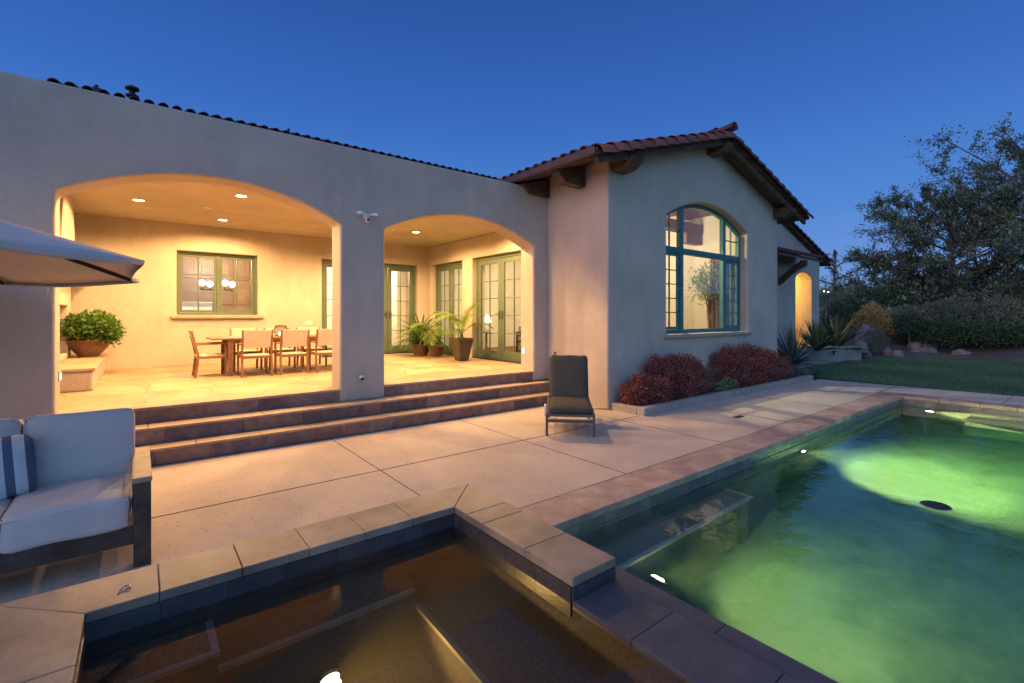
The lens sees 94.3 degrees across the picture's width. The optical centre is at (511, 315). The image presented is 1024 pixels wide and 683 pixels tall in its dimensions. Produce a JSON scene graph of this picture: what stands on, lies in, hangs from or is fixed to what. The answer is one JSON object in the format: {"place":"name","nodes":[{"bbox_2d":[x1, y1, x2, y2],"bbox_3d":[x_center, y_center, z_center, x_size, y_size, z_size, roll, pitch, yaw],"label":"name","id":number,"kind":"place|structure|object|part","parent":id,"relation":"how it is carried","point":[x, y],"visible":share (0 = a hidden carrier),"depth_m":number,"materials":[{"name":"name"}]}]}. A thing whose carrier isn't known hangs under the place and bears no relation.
{"place":"outdoors","nodes":[
{"label":"outdoors","id":0,"kind":"place"},
{"bbox_2d":[117,584,130,593],"bbox_3d":[-1.742,1.222,2.131,0.035,0.014,0.057,0,0,34],"label":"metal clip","id":1,"kind":"object","parent":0,"point":[129,585],"visible":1,"depth_m":2.13,"materials":[{"name":"metal"}]},
{"bbox_2d":[182,302,211,312],"bbox_3d":[-8.365,0.320,12.503,0.840,1.380,0.402,0,0,-38],"label":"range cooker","id":2,"kind":"object","parent":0,"point":[194,305],"visible":0.13,"depth_m":12.64,"materials":[{"name":"metal"}]},
{"bbox_2d":[0,379,1023,603],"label":"pool deck","id":3,"kind":"structure","parent":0,"point":[519,474],"depth_m":4.73,"materials":[{"name":"concrete"}]},
{"bbox_2d":[0,219,144,301],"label":"patio umbrella","id":4,"kind":"object","parent":3,"relation":"on","point":[30,257],"visible":1,"depth_m":3.78,"materials":[{"name":"fabric"}]},
{"bbox_2d":[0,408,151,574],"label":"outdoor sofa","id":5,"kind":"object","parent":3,"relation":"on","point":[90,493],"visible":0.82,"depth_m":2.85,"materials":[{"name":"fabric"}]},
{"bbox_2d":[0,434,36,499],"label":"throw pillow","id":6,"kind":"object","parent":5,"relation":"on","point":[18,474],"visible":0.96,"depth_m":2.82,"materials":[{"name":"fabric"}]},
{"bbox_2d":[57,369,548,465],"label":"stone steps","id":7,"kind":"structure","parent":3,"relation":"on","point":[240,414],"depth_m":5.91,"materials":[{"name":"brown stone"}]},
{"bbox_2d":[89,513,572,622],"bbox_3d":[-0.306,1.913,1.623,2.435,1.273,2.901,0,0,-38],"label":"spa basin","id":8,"kind":"object","parent":3,"relation":"in","point":[280,565],"visible":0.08,"depth_m":2.24,"materials":[{"name":"paint"}]},
{"bbox_2d":[0,484,614,682],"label":"spa coping","id":9,"kind":"object","parent":8,"relation":"on","point":[41,635],"visible":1,"depth_m":2.35,"materials":[{"name":"stone"}]},
{"bbox_2d":[74,514,615,682],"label":"spa waterline tile","id":10,"kind":"object","parent":8,"relation":"attached to","point":[116,624],"visible":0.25,"depth_m":2.36,"materials":[{"name":"grey tile"}]},
{"bbox_2d":[80,527,686,682],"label":"spa water","id":11,"kind":"structure","parent":8,"relation":"in","point":[452,605],"depth_m":2.02,"materials":[{"name":"brown liquid"}]},
{"bbox_2d":[573,569,838,682],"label":"spillway ledge","id":12,"kind":"object","parent":8,"relation":"on","point":[685,641],"visible":0.84,"depth_m":1.97,"materials":[{"name":"stone"}]},
{"bbox_2d":[521,351,555,382],"bbox_3d":[0.648,1.069,8.258,0.874,0.880,0.492,0,0,24],"label":"cable","id":13,"kind":"object","parent":3,"relation":"on","point":[539,380],"visible":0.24,"depth_m":8.37,"materials":[{"name":"black plastic"}]},
{"bbox_2d":[544,355,594,436],"bbox_3d":[0.774,1.041,6.561,0.647,0.917,1.300,0,0,6],"label":"chaise lounge","id":14,"kind":"object","parent":3,"relation":"on","point":[568,388],"visible":1,"depth_m":6.82,"materials":[{"name":"grey fabric"}]},
{"bbox_2d":[149,385,1011,565],"bbox_3d":[1.272,1.503,5.338,20.095,0.014,6.089,0,0,-19],"label":"deck joint","id":15,"kind":"object","parent":3,"relation":"on","point":[529,442],"visible":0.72,"depth_m":5.01,"materials":[{"name":"concrete"}]},
{"bbox_2d":[612,375,812,415],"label":"planter kerb","id":16,"kind":"structure","parent":3,"relation":"on","point":[676,404],"depth_m":8.25,"materials":[{"name":"concrete"}]},
{"bbox_2d":[618,370,673,405],"bbox_3d":[2.208,1.180,7.743,1.225,0.642,0.693,0,0,-38],"label":"burgundy shrub","id":17,"kind":"object","parent":16,"relation":"on","point":[638,393],"visible":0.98,"depth_m":7.53,"materials":[{"name":"red plant"}]},
{"bbox_2d":[641,347,714,400],"bbox_3d":[2.931,1.034,8.378,1.776,0.971,0.749,0,0,-38],"label":"burgundy shrub","id":18,"kind":"object","parent":16,"relation":"in","point":[691,376],"visible":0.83,"depth_m":8.15,"materials":[{"name":"red plant"}]},
{"bbox_2d":[711,375,739,392],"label":"succulent clump","id":19,"kind":"object","parent":16,"relation":"on","point":[725,383],"visible":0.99,"depth_m":8.99,"materials":[{"name":"green plant"}]},
{"bbox_2d":[706,339,791,386],"bbox_3d":[5.091,1.016,10.112,3.043,1.077,0.825,0,0,-38],"label":"burgundy shrub","id":20,"kind":"object","parent":16,"relation":"on","point":[768,362],"visible":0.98,"depth_m":9.69,"materials":[{"name":"red plant"}]},
{"bbox_2d":[520,391,1023,530],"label":"pool coping","id":21,"kind":"object","parent":3,"relation":"on","point":[568,510],"visible":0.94,"depth_m":4.78,"materials":[{"name":"stone"}]},
{"bbox_2d":[0,0,1023,289],"label":"sky","id":22,"kind":"structure","parent":0,"point":[826,94],"materials":[{"name":"blue"}]},
{"bbox_2d":[516,332,520,352],"bbox_3d":[0.374,0.700,11.742,0.400,0.620,0.400,0,0,-38],"label":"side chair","id":23,"kind":"object","parent":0,"point":[517,340],"visible":0.19,"depth_m":11.76,"materials":[{"name":"wood"}]},
{"bbox_2d":[518,325,520,350],"bbox_3d":[1.062,0.630,13.859,1.927,0.737,0.787,0,0,-38],"label":"living room sofa","id":24,"kind":"object","parent":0,"point":[519,338],"visible":0.06,"depth_m":13.43,"materials":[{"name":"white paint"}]},
{"bbox_2d":[138,285,1023,466],"bbox_3d":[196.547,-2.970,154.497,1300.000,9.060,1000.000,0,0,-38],"label":"ground","id":25,"kind":"structure","parent":0,"point":[1010,353],"depth_m":17.41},
{"bbox_2d":[0,71,813,421],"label":"house","id":26,"kind":"structure","parent":25,"relation":"on","point":[596,253],"depth_m":8.23,"materials":[{"name":"paint"}]},
{"bbox_2d":[58,371,60,381],"bbox_3d":[-4.654,0.620,4.889,0.016,0.110,0.080,0,0,-38],"label":"step light","id":27,"kind":"object","parent":26,"relation":"attached to","point":[59,376],"visible":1,"depth_m":4.86,"materials":[{"name":"white plastic"}]},
{"bbox_2d":[89,84,103,92],"bbox_3d":[-7.582,-4.087,8.668,0.224,0.254,0.224,0,0,-38],"label":"roof vent","id":28,"kind":"object","parent":26,"relation":"on","point":[95,87],"visible":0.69,"depth_m":8.61,"materials":[{"name":"metal"}]},
{"bbox_2d":[125,85,139,97],"bbox_3d":[-7.431,-4.298,9.295,0.230,0.441,0.230,0,0,-38],"label":"roof vent","id":29,"kind":"object","parent":26,"relation":"on","point":[132,89],"visible":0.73,"depth_m":9.25,"materials":[{"name":"metal"}]},
{"bbox_2d":[131,199,145,201],"bbox_3d":[-5.995,-1.853,7.626,0.200,0.011,0.200,0,0,-38],"label":"recessed light","id":30,"kind":"object","parent":26,"relation":"attached to","point":[138,200],"visible":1,"depth_m":7.64,"materials":[{"name":"white plastic"}]},
{"bbox_2d":[182,256,250,312],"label":"kitchen cabinets","id":31,"kind":"object","parent":26,"relation":"on","point":[190,266],"visible":0.07,"depth_m":13.03,"materials":[{"name":"wood"}]},
{"bbox_3d":[-8.639,-1.300,12.649,0.390,0.580,0.030,0,0,-38],"label":"cabinet door","id":32,"kind":"part","parent":31,"relation":"part of","materials":[{"name":"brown wood"}]},
{"bbox_3d":[-8.309,-1.300,12.908,0.390,0.580,0.030,0,0,-38],"label":"cabinet door","id":33,"kind":"part","parent":31,"relation":"part of","materials":[{"name":"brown wood"}]},
{"bbox_3d":[-7.978,-0.635,13.168,0.390,0.650,0.030,0,0,-38],"label":"cabinet door","id":34,"kind":"part","parent":31,"relation":"part of","materials":[{"name":"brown wood"}]},
{"bbox_3d":[-7.978,-1.300,13.168,0.390,0.580,0.030,0,0,-38],"label":"cabinet door","id":35,"kind":"part","parent":31,"relation":"part of","materials":[{"name":"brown wood"}]},
{"bbox_3d":[-7.648,-0.635,13.427,0.390,0.650,0.030,0,0,-38],"label":"cabinet door","id":36,"kind":"part","parent":31,"relation":"part of","materials":[{"name":"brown wood"}]},
{"bbox_3d":[-7.648,-1.300,13.427,0.390,0.580,0.030,0,0,-38],"label":"cabinet door","id":37,"kind":"part","parent":31,"relation":"part of","materials":[{"name":"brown wood"}]},
{"bbox_2d":[199,280,235,290],"bbox_3d":[-7.371,-1.260,11.886,0.728,1.240,0.728,0,0,-5],"label":"chandelier","id":38,"kind":"object","parent":26,"relation":"hanging from","point":[211,284],"visible":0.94,"depth_m":11.74,"materials":[{"name":"white metal"}]},
{"bbox_2d":[171,251,263,318],"bbox_3d":[-6.181,-0.632,10.023,1.670,1.375,0.300,0,0,-38],"label":"kitchen window","id":39,"kind":"structure","parent":26,"relation":"in","point":[181,314],"depth_m":10.06,"materials":[{"name":"green paint"}]},
{"bbox_2d":[234,194,247,197],"bbox_3d":[-4.196,-1.853,7.361,0.200,0.011,0.200,0,0,-38],"label":"recessed light","id":40,"kind":"object","parent":26,"relation":"attached to","point":[240,196],"visible":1,"depth_m":7.36,"materials":[{"name":"white plastic"}]},
{"bbox_2d":[60,352,532,424],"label":"patio floor","id":41,"kind":"structure","parent":26,"relation":"in","point":[124,386],"depth_m":7.51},
{"bbox_2d":[60,195,107,392],"bbox_3d":[-6.801,-0.430,7.362,0.705,2.850,3.298,0,0,-38],"label":"fireplace","id":42,"kind":"object","parent":41,"relation":"on","point":[79,374],"visible":0.27,"depth_m":6.94,"materials":[{"name":"paint"}]},
{"bbox_2d":[60,308,126,356],"bbox_3d":[-7.118,0.266,8.007,0.999,0.844,0.927,0,0,-38],"label":"potted shrub","id":43,"kind":"object","parent":42,"relation":"on","point":[95,333],"visible":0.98,"depth_m":7.85,"materials":[{"name":"green plant"}]},
{"bbox_2d":[188,330,226,377],"bbox_3d":[-5.024,0.609,7.854,0.512,0.764,0.475,0,0,-38],"label":"dining chair","id":44,"kind":"object","parent":41,"relation":"on","point":[198,356],"visible":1,"depth_m":7.81,"materials":[{"name":"brown wood"}]},
{"bbox_2d":[230,328,262,371],"bbox_3d":[-4.891,0.609,8.730,0.475,0.764,0.512,0,0,-38],"label":"dining chair","id":45,"kind":"object","parent":41,"relation":"on","point":[236,331],"visible":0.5,"depth_m":8.68,"materials":[{"name":"brown wood"}]},
{"bbox_2d":[237,330,273,377],"bbox_3d":[-4.264,0.609,7.885,0.475,0.764,0.512,0,0,-38],"label":"dining chair","id":46,"kind":"object","parent":41,"relation":"on","point":[257,339],"visible":0.97,"depth_m":7.75,"materials":[{"name":"brown wood"}]},
{"bbox_2d":[206,334,315,375],"bbox_3d":[-3.997,0.676,8.726,2.660,0.627,0.820,0,0,-38],"label":"dining table","id":47,"kind":"object","parent":41,"relation":"on","point":[230,341],"visible":0.43,"depth_m":7.81,"materials":[{"name":"brown wood"}]},
{"bbox_2d":[274,325,287,335],"bbox_3d":[-4.178,0.266,8.584,0.237,0.199,0.233,0,0,-38],"label":"lantern","id":48,"kind":"object","parent":47,"relation":"on","point":[282,327],"visible":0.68,"depth_m":8.51,"materials":[{"name":"brown metal"}]},
{"bbox_2d":[264,327,295,369],"bbox_3d":[-4.443,0.609,9.082,0.475,0.764,0.512,0,0,-38],"label":"dining chair","id":49,"kind":"object","parent":41,"relation":"on","point":[289,349],"visible":0.38,"depth_m":9.03,"materials":[{"name":"brown wood"}]},
{"bbox_2d":[274,329,309,374],"bbox_3d":[-3.816,0.609,8.237,0.475,0.764,0.512,0,0,-38],"label":"dining chair","id":50,"kind":"object","parent":41,"relation":"on","point":[295,337],"visible":0.98,"depth_m":8.11,"materials":[{"name":"brown wood"}]},
{"bbox_2d":[296,327,326,366],"bbox_3d":[-3.987,0.609,9.441,0.475,0.764,0.512,0,0,-38],"label":"dining chair","id":51,"kind":"object","parent":41,"relation":"on","point":[312,330],"visible":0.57,"depth_m":9.45,"materials":[{"name":"brown wood"}]},
{"bbox_2d":[309,329,331,372],"bbox_3d":[-3.368,0.609,8.589,0.475,0.764,0.512,0,0,-38],"label":"dining chair","id":52,"kind":"object","parent":41,"relation":"on","point":[323,336],"visible":0.59,"depth_m":8.38,"materials":[{"name":"brown wood"}]},
{"bbox_2d":[386,311,450,355],"bbox_3d":[-2.250,0.426,11.898,1.773,1.128,1.901,0,0,-38],"label":"potted fern","id":53,"kind":"object","parent":41,"relation":"on","point":[419,348],"visible":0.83,"depth_m":11.71,"materials":[{"name":"green plant"}]},
{"bbox_2d":[401,322,452,356],"bbox_3d":[-1.935,0.572,11.278,1.319,0.836,1.151,0,0,-38],"label":"potted palm","id":54,"kind":"object","parent":41,"relation":"on","point":[435,352],"visible":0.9,"depth_m":11.38,"materials":[{"name":"plant"}]},
{"bbox_2d":[428,291,492,360],"bbox_3d":[-1.107,0.179,10.405,1.488,1.622,1.355,0,0,-13],"label":"potted palm","id":55,"kind":"object","parent":41,"relation":"on","point":[461,347],"visible":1,"depth_m":10.38,"materials":[{"name":"plant"}]},
{"bbox_2d":[323,262,331,349],"bbox_3d":[-4.337,-0.168,11.651,0.614,2.247,0.044,0,0,-38],"label":"door leaf","id":56,"kind":"structure","parent":26,"relation":"in","point":[325,265],"depth_m":11.49,"materials":[{"name":"green paint"}]},
{"bbox_2d":[357,211,377,222],"bbox_3d":[-1.988,-1.355,6.543,0.304,0.136,0.131,0,0,-38],"label":"security floodlight","id":57,"kind":"object","parent":26,"relation":"attached to","point":[366,218],"visible":1,"depth_m":6.55,"materials":[{"name":"white plastic"}]},
{"bbox_2d":[384,266,387,351],"bbox_3d":[-3.538,-0.168,12.239,0.718,2.247,0.106,0,0,-38],"label":"door leaf","id":58,"kind":"structure","parent":26,"relation":"in","point":[385,268],"depth_m":12.43,"materials":[{"name":"green paint"}]},
{"bbox_2d":[388,267,412,351],"bbox_3d":[-2.968,-0.168,12.688,0.718,2.247,0.106,0,0,-38],"label":"door leaf","id":59,"kind":"structure","parent":26,"relation":"in","point":[390,269],"depth_m":12.68,"materials":[{"name":"green paint"}]},
{"bbox_2d":[438,266,450,352],"bbox_3d":[-1.804,-0.168,12.536,0.106,2.247,0.693,0,0,-38],"label":"door leaf","id":60,"kind":"structure","parent":26,"relation":"in","point":[448,268],"depth_m":12.54,"materials":[{"name":"green paint"}]},
{"bbox_2d":[451,264,461,352],"bbox_3d":[-1.371,-0.168,11.985,0.106,2.247,0.693,0,0,-38],"label":"door leaf","id":61,"kind":"structure","parent":26,"relation":"in","point":[454,267],"depth_m":12.19,"materials":[{"name":"green paint"}]},
{"bbox_2d":[485,316,493,348],"bbox_3d":[-0.795,0.490,14.766,0.480,1.040,0.480,0,0,-38],"label":"table lamp","id":62,"kind":"object","parent":26,"relation":"on","point":[486,326],"visible":0.55,"depth_m":14.70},
{"bbox_2d":[478,258,500,358],"bbox_3d":[-0.531,-0.168,10.917,0.106,2.247,0.893,0,0,-38],"label":"door leaf","id":63,"kind":"structure","parent":26,"relation":"in","point":[490,353],"depth_m":10.93,"materials":[{"name":"green paint"}]},
{"bbox_2d":[500,255,520,360],"bbox_3d":[0.026,-0.168,10.208,0.106,2.247,0.893,0,0,-38],"label":"door leaf","id":64,"kind":"structure","parent":26,"relation":"in","point":[515,356],"depth_m":10.49,"materials":[{"name":"green paint"}]},
{"bbox_2d":[664,204,751,338],"bbox_3d":[3.922,-0.918,9.598,3.210,2.655,0.324,0,0,-38],"label":"arched window","id":65,"kind":"structure","parent":26,"relation":"in","point":[679,251],"depth_m":9.71,"materials":[{"name":"teal paint"}]},
{"bbox_2d":[684,259,733,327],"bbox_3d":[4.832,-0.255,11.634,1.213,2.529,1.026,0,0,-38],"label":"indoor tree","id":66,"kind":"object","parent":26,"relation":"on","point":[710,292],"visible":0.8,"depth_m":11.60,"materials":[{"name":"green plant"}]},
{"bbox_2d":[726,222,833,351],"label":"building","id":67,"kind":"structure","parent":25,"relation":"on","point":[802,257],"depth_m":16.09,"materials":[{"name":"paint"}]},
{"bbox_2d":[777,321,840,375],"bbox_3d":[7.082,0.827,11.971,2.371,1.508,2.259,0,0,-38],"label":"fan palm","id":68,"kind":"object","parent":25,"relation":"on","point":[791,352],"visible":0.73,"depth_m":11.80,"materials":[{"name":"green plant"}]},
{"bbox_2d":[794,363,827,378],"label":"spiky plant","id":69,"kind":"object","parent":25,"relation":"on","point":[809,372],"visible":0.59,"depth_m":11.54,"materials":[{"name":"plant"}]},
{"bbox_2d":[796,345,862,368],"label":"retaining wall","id":70,"kind":"structure","parent":25,"relation":"on","point":[842,353],"depth_m":15.57,"materials":[{"name":"concrete"}]},
{"bbox_2d":[819,249,870,313],"bbox_3d":[19.227,-1.814,28.112,3.752,4.223,3.282,0,0,3],"label":"tree","id":71,"kind":"object","parent":25,"relation":"on","point":[834,265],"visible":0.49,"depth_m":27.92,"materials":[{"name":"green plant"}]},
{"bbox_2d":[822,295,871,327],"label":"dark shrub","id":72,"kind":"object","parent":25,"relation":"on","point":[841,312],"visible":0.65,"depth_m":23.74,"materials":[{"name":"green plant"}]},
{"bbox_2d":[856,341,870,357],"bbox_3d":[13.322,1.283,18.184,0.760,0.654,0.848,0,0,20],"label":"boulder","id":73,"kind":"object","parent":25,"relation":"on","point":[864,355],"visible":0.29,"depth_m":17.93,"materials":[{"name":"stone"}]},
{"bbox_2d":[853,324,878,349],"bbox_3d":[14.565,0.875,19.489,1.042,1.133,0.725,0,0,-20],"label":"boulder","id":74,"kind":"object","parent":25,"relation":"on","point":[862,329],"visible":0.26,"depth_m":19.33,"materials":[{"name":"stone"}]},
{"bbox_2d":[850,300,895,335],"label":"golden shrub","id":75,"kind":"object","parent":25,"relation":"on","point":[873,315],"visible":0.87,"depth_m":20.24,"materials":[{"name":"yellow plant"}]},
{"bbox_2d":[857,325,891,355],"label":"olive shrub","id":76,"kind":"object","parent":25,"relation":"on","point":[873,337],"visible":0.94,"depth_m":18.27,"materials":[{"name":"green plant"}]},
{"bbox_2d":[829,246,921,314],"bbox_3d":[20.485,-1.814,26.711,5.745,4.144,4.167,0,0,-38],"label":"tree","id":77,"kind":"object","parent":25,"relation":"on","point":[860,290],"visible":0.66,"depth_m":26.57,"materials":[{"name":"green plant"}]},
{"bbox_2d":[872,346,891,355],"bbox_3d":[14.514,1.403,18.593,0.615,0.413,1.164,0,0,12],"label":"boulder","id":78,"kind":"object","parent":25,"relation":"on","point":[887,350],"visible":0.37,"depth_m":18.28,"materials":[{"name":"stone"}]},
{"bbox_2d":[859,284,920,310],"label":"dark shrub","id":79,"kind":"object","parent":25,"relation":"on","point":[881,295],"visible":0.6,"depth_m":24.55,"materials":[{"name":"green plant"}]},
{"bbox_2d":[879,310,902,338],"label":"olive shrub","id":80,"kind":"object","parent":25,"relation":"on","point":[894,314],"visible":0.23,"depth_m":20.71,"materials":[{"name":"green plant"}]},
{"bbox_2d":[885,307,900,335],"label":"shrub","id":81,"kind":"object","parent":25,"relation":"on","point":[894,333],"visible":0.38,"depth_m":21.28,"materials":[{"name":"plant"}]},
{"bbox_2d":[819,284,970,327],"bbox_3d":[32.493,-1.190,31.960,33.314,4.296,16.973,0,0,0],"label":"hillside brush","id":82,"kind":"object","parent":25,"relation":"on","point":[855,310],"visible":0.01,"depth_m":27.25,"materials":[{"name":"green plant"}]},
{"bbox_2d":[890,350,903,356],"bbox_3d":[14.495,1.446,17.892,0.472,0.329,0.586,0,0,35],"label":"boulder","id":83,"kind":"object","parent":25,"relation":"on","point":[896,353],"visible":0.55,"depth_m":17.77,"materials":[{"name":"stone"}]},
{"bbox_2d":[891,332,915,344],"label":"dark shrub","id":84,"kind":"object","parent":25,"relation":"on","point":[899,338],"visible":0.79,"depth_m":19.48,"materials":[{"name":"green plant"}]},
{"bbox_2d":[880,303,936,329],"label":"green shrub","id":85,"kind":"object","parent":25,"relation":"on","point":[900,308],"visible":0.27,"depth_m":20.99,"materials":[{"name":"green plant"}]},
{"bbox_2d":[889,310,928,343],"bbox_3d":[15.495,0.571,18.530,1.726,1.666,1.294,0,0,-38],"label":"young tree","id":86,"kind":"object","parent":25,"relation":"on","point":[908,325],"visible":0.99,"depth_m":18.35,"materials":[{"name":"green plant"}]},
{"bbox_2d":[819,264,1023,328],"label":"hillside scrub","id":87,"kind":"object","parent":25,"relation":"on","point":[824,301],"visible":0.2,"depth_m":26.46,"materials":[{"name":"green plant"}]},
{"bbox_2d":[907,341,938,352],"bbox_3d":[15.871,1.203,18.391,0.924,0.485,0.747,0,0,8],"label":"boulder","id":88,"kind":"object","parent":25,"relation":"on","point":[913,347],"visible":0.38,"depth_m":18.21,"materials":[{"name":"stone"}]},
{"bbox_2d":[904,316,946,340],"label":"olive shrub","id":89,"kind":"object","parent":25,"relation":"on","point":[929,318],"visible":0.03,"depth_m":19.49,"materials":[{"name":"green plant"}]},
{"bbox_2d":[841,166,1023,318],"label":"tree","id":90,"kind":"object","parent":25,"relation":"on","point":[944,203],"visible":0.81,"depth_m":24.04,"materials":[{"name":"green plant"}]},
{"bbox_2d":[846,112,1023,322],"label":"tree","id":91,"kind":"object","parent":25,"relation":"on","point":[1007,144],"visible":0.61,"depth_m":23.92,"materials":[{"name":"green plant"}]},
{"bbox_2d":[902,314,978,349],"bbox_3d":[16.497,0.628,18.283,2.121,1.435,2.222,0,0,6],"label":"dark shrub","id":92,"kind":"object","parent":25,"relation":"on","point":[927,333],"visible":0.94,"depth_m":17.87,"materials":[{"name":"green plant"}]},
{"bbox_2d":[879,215,1023,296],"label":"tree","id":93,"kind":"object","parent":25,"relation":"on","point":[1006,272],"visible":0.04,"depth_m":29.90,"materials":[{"name":"green plant"}]},
{"bbox_2d":[913,295,999,324],"bbox_3d":[19.189,-0.086,20.468,2.931,1.776,2.659,0,0,-7],"label":"olive shrub","id":94,"kind":"object","parent":25,"relation":"on","point":[969,312],"visible":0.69,"depth_m":20.04,"materials":[{"name":"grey plant"}]},
{"bbox_2d":[951,349,971,355],"bbox_3d":[16.548,1.361,17.494,0.488,0.289,0.576,0,0,-20],"label":"boulder","id":95,"kind":"object","parent":25,"relation":"on","point":[962,352],"visible":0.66,"depth_m":17.38,"materials":[{"name":"stone"}]},
{"bbox_2d":[942,318,1023,349],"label":"dark shrub","id":96,"kind":"object","parent":25,"relation":"on","point":[985,336],"visible":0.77,"depth_m":17.27,"materials":[{"name":"green plant"}]},
{"bbox_2d":[966,292,1023,325],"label":"green shrub","id":97,"kind":"object","parent":25,"relation":"on","point":[1015,304],"visible":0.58,"depth_m":19.58,"materials":[{"name":"green plant"}]},
{"bbox_2d":[966,311,1023,327],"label":"olive shrub","id":98,"kind":"object","parent":25,"relation":"on","point":[1009,318],"visible":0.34,"depth_m":18.61,"materials":[{"name":"green plant"}]},
{"bbox_2d":[992,323,1023,347],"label":"dark shrub","id":99,"kind":"object","parent":25,"relation":"on","point":[1017,329],"visible":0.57,"depth_m":17.10,"materials":[{"name":"green plant"}]},
{"bbox_2d":[1003,167,1023,282],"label":"tree","id":100,"kind":"object","parent":25,"relation":"on","point":[1022,278],"visible":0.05,"depth_m":24.42,"materials":[{"name":"green plant"}]},
{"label":"pool basin","id":101,"kind":"structure","parent":25,"relation":"in","visible":0},
{"bbox_2d":[563,399,1023,537],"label":"pool waterline tile","id":102,"kind":"object","parent":101,"relation":"attached to","point":[603,519],"visible":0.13,"depth_m":5.15,"materials":[{"name":"grey tile"}]},
{"bbox_2d":[574,403,1023,536],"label":"waterline lip","id":103,"kind":"object","parent":102,"relation":"attached to","point":[609,522],"visible":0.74,"depth_m":4.96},
{"bbox_2d":[578,405,1023,682],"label":"pool water","id":104,"kind":"structure","parent":101,"relation":"in","point":[843,555],"depth_m":3.40,"materials":[{"name":"green liquid"}]},
{"bbox_2d":[919,500,951,510],"bbox_3d":[3.718,1.679,4.169,0.220,0.057,0.220,0,0,37],"label":"pool main drain","id":105,"kind":"object","parent":101,"relation":"in","point":[936,505],"visible":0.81,"depth_m":4.14,"materials":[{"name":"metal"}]},
{"bbox_2d":[828,291,828,328],"bbox_3d":[15.448,-0.195,23.200,0.064,2.019,0.061,0,0,-38],"label":"garden lamp","id":106,"kind":"object","parent":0,"point":[828,310],"visible":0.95,"depth_m":23.18,"materials":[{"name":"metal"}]},
{"bbox_2d":[811,357,1023,396],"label":"lawn","id":107,"kind":"structure","parent":0,"point":[960,379],"depth_m":12.26,"materials":[{"name":"plant"}]},
{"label":"raised bed soil","id":108,"kind":"structure","parent":0,"visible":0},
{"bbox_2d":[795,321,853,350],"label":"agave","id":109,"kind":"object","parent":108,"relation":"on","point":[823,341],"visible":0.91,"depth_m":14.60,"materials":[{"name":"plant"}]},
{"bbox_2d":[798,311,883,355],"bbox_3d":[10.924,0.556,16.050,2.832,1.575,2.418,0,0,2],"label":"agave","id":110,"kind":"object","parent":108,"relation":"on","point":[837,328],"visible":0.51,"depth_m":15.81,"materials":[{"name":"plant"}]}
]}

